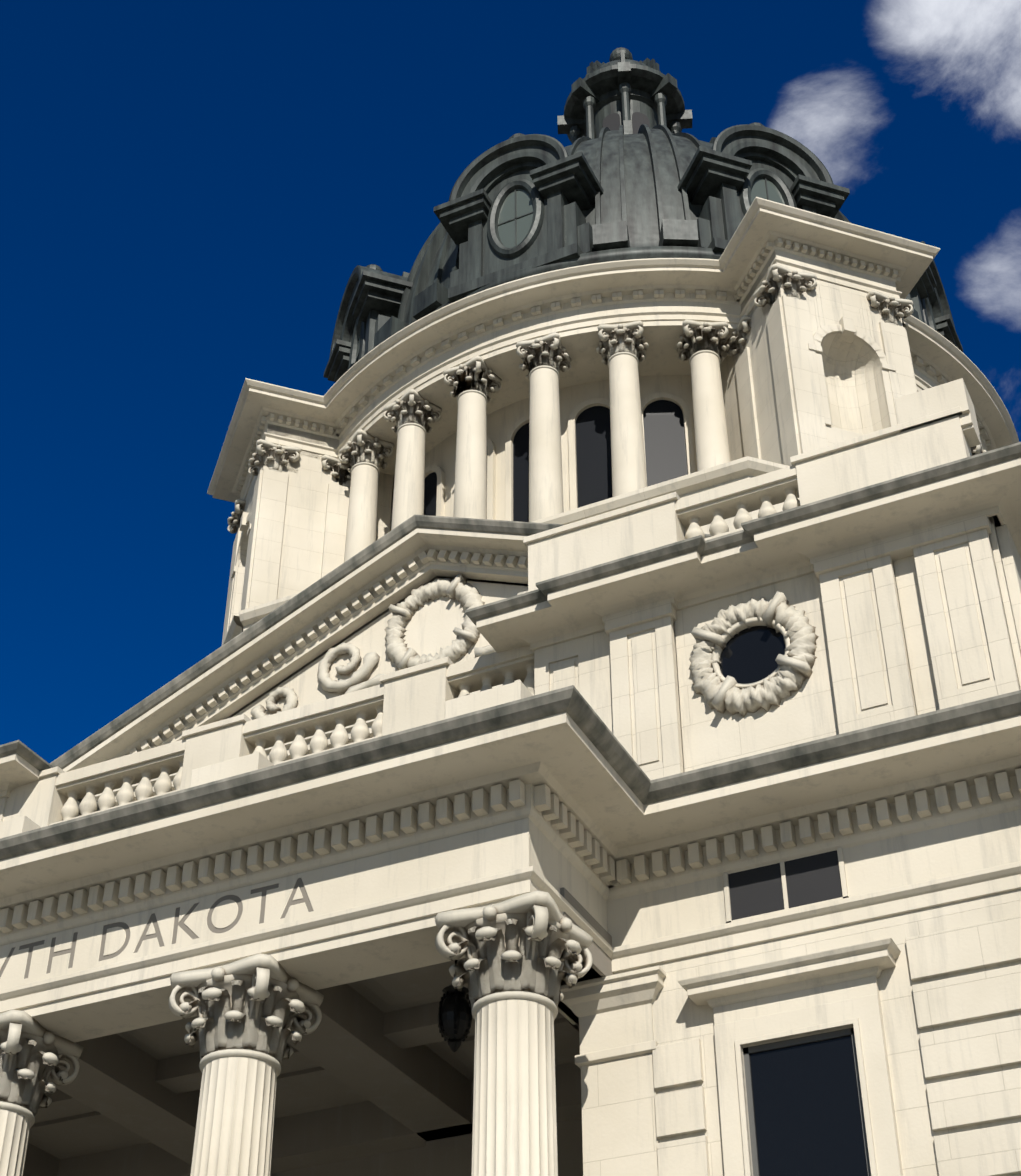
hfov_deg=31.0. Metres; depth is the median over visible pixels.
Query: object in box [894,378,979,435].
attic parapet block
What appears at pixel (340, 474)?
pavilion capital
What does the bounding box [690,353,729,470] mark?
drum column shaft
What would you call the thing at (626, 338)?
drum capital
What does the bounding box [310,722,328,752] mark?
baluster
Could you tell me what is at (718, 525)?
parapet baluster
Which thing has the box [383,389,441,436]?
drum capital
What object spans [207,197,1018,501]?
drum entablature
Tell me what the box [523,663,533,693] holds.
baluster
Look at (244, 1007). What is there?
portico capital
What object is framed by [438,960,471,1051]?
pendant lamp
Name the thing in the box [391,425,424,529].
drum column shaft
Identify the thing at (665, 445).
drum window glass
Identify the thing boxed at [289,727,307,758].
baluster
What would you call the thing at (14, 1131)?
portico column shaft
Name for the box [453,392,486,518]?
drum column shaft
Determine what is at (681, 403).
drum window frames
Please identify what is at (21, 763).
attic block cornice
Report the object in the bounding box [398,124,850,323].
dome ribs
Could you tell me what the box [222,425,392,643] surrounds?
dome pavilion
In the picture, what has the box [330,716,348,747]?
baluster
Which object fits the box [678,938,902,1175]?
pylon window
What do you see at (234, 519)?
pavilion capital
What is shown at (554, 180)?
dome dormer
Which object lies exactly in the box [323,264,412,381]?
dome dormer
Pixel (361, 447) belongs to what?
drum capital
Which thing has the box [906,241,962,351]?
dome dormer
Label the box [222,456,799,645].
dome podium
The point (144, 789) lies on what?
baluster
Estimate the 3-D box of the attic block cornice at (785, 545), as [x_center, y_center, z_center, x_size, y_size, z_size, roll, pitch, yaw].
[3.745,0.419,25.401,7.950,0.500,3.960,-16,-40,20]
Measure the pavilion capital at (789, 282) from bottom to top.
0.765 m
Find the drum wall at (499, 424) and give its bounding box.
[390,375,696,530]
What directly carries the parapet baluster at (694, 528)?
on the attic block at (918, 622)
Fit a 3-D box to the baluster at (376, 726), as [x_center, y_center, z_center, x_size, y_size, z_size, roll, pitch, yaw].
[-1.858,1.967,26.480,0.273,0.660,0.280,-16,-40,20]
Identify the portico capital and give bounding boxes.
[0,1010,83,1127]
[168,953,323,1076]
[435,891,592,1019]
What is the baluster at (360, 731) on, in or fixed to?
on the balustrade
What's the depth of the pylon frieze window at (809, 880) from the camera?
21.44 m
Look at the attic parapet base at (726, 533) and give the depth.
25.29 m
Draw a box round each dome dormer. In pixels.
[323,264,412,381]
[434,133,603,301]
[677,122,849,251]
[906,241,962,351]
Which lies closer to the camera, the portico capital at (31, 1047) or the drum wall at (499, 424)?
the portico capital at (31, 1047)
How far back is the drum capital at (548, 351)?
42.12 m
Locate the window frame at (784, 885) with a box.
[723,847,848,922]
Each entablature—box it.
[0,685,1020,1042]
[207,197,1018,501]
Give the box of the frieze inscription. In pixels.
[0,878,313,978]
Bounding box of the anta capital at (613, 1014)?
[560,965,666,1068]
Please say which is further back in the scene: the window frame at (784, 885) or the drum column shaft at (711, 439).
the drum column shaft at (711, 439)
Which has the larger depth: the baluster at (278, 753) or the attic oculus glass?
the baluster at (278, 753)
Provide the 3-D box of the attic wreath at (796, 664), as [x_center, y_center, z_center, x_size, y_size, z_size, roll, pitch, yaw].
[3.102,0.831,23.770,1.777,1.786,0.251,-16,-40,20]
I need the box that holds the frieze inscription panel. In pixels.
[0,818,530,989]
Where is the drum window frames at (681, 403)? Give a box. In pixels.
[424,392,694,520]
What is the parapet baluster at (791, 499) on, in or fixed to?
on the attic block at (918, 622)
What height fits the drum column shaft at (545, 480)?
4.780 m
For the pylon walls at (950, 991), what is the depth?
19.97 m
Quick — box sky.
[0,0,1020,762]
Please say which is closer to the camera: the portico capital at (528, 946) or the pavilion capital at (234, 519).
the portico capital at (528, 946)
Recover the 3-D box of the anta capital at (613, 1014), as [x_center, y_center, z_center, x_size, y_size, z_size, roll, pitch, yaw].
[1.245,5.062,21.469,1.310,0.950,0.520,-16,-40,20]
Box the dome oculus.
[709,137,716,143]
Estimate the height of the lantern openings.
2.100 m
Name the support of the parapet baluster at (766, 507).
on the attic block at (918, 622)
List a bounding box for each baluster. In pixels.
[61,790,79,819]
[79,785,97,814]
[97,780,115,809]
[116,775,134,804]
[135,769,153,799]
[154,764,172,794]
[173,759,183,789]
[252,738,267,758]
[269,733,287,763]
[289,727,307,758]
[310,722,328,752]
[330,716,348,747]
[351,710,369,741]
[371,705,382,736]
[458,682,471,696]
[480,676,493,691]
[502,669,516,685]
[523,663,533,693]
[685,515,704,538]
[709,508,728,535]
[733,501,752,528]
[758,494,776,517]
[782,486,799,510]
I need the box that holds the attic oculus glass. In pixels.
[719,626,785,683]
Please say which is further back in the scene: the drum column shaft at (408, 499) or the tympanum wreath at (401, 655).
the drum column shaft at (408, 499)
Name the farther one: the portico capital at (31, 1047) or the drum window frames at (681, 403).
the drum window frames at (681, 403)
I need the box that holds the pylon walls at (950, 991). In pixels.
[581,900,1020,1175]
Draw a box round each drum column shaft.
[344,464,377,561]
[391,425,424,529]
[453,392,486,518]
[529,368,563,521]
[609,354,646,496]
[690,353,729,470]
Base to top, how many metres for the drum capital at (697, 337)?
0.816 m
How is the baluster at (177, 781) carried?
on the balustrade
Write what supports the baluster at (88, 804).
on the balustrade
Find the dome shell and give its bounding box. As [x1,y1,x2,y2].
[425,134,722,313]
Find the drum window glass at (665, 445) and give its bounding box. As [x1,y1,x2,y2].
[424,400,687,521]
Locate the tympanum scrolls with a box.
[250,591,527,718]
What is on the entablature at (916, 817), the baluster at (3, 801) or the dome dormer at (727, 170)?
the baluster at (3, 801)
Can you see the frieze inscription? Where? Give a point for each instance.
(211, 926)
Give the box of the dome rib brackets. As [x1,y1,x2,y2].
[374,219,918,347]
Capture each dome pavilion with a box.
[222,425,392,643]
[720,252,917,465]
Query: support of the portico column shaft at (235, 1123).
on the portico column bases
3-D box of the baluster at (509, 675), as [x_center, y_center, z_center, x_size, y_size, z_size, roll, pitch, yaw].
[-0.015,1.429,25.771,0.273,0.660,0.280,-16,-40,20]
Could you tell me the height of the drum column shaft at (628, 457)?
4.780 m
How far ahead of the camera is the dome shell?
46.28 m
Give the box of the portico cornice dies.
[0,681,532,838]
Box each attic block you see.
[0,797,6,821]
[534,512,1020,779]
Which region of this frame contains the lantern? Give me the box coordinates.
[557,47,692,143]
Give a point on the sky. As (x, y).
(193, 192)
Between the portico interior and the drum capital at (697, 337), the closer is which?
the portico interior
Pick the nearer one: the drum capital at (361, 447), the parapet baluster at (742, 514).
the parapet baluster at (742, 514)
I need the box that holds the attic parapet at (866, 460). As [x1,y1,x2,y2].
[523,406,980,591]
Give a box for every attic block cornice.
[0,740,99,815]
[465,442,1020,682]
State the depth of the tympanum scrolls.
34.60 m
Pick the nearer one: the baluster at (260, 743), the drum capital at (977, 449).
the baluster at (260, 743)
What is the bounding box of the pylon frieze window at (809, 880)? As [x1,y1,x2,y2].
[728,850,842,919]
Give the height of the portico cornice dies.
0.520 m
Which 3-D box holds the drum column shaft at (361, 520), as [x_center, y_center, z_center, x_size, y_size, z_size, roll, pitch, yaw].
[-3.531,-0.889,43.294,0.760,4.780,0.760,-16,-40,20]
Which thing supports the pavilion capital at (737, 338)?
attached to the dome pavilion at (819, 366)
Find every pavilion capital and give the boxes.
[227,499,245,533]
[248,439,300,476]
[321,455,350,484]
[725,315,750,356]
[753,264,816,307]
[866,290,913,328]
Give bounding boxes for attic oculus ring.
[712,617,789,687]
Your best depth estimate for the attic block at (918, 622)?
23.27 m
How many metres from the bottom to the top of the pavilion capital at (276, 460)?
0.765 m
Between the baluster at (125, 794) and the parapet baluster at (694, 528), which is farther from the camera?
the baluster at (125, 794)
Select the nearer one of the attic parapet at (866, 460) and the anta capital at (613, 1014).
the anta capital at (613, 1014)
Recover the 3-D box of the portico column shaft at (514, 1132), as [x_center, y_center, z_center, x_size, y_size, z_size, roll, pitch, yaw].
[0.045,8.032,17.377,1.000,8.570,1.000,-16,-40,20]
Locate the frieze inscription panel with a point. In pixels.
(481, 853)
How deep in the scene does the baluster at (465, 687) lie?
26.09 m
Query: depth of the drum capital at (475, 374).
42.76 m
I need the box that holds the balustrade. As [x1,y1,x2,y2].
[3,646,534,826]
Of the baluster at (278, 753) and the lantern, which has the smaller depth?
the baluster at (278, 753)
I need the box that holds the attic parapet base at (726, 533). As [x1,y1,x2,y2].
[535,528,742,589]
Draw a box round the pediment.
[49,515,711,771]
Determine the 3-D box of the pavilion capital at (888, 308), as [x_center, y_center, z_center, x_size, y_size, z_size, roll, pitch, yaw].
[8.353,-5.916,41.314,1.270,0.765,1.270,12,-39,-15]
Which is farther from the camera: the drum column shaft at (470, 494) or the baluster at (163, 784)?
the drum column shaft at (470, 494)
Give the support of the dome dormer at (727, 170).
attached to the dome shell
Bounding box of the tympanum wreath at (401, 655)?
[384,574,484,669]
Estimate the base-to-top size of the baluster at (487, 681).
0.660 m
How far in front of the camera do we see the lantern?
59.28 m
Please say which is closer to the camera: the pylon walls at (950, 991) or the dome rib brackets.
the pylon walls at (950, 991)
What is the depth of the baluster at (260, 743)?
27.27 m
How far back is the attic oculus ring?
23.98 m
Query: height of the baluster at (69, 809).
0.660 m
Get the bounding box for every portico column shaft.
[0,1109,30,1175]
[190,1057,276,1175]
[471,999,557,1175]
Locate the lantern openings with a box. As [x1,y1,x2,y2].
[603,112,649,133]
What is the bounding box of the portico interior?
[23,887,612,1175]
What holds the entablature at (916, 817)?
on the pylon walls at (950, 991)
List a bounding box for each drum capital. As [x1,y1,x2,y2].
[339,429,394,476]
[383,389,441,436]
[443,356,501,404]
[516,332,570,380]
[596,321,648,367]
[677,319,729,364]
[970,444,986,455]
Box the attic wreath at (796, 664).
[689,591,818,716]
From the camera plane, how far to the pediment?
35.04 m
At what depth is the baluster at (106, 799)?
28.04 m

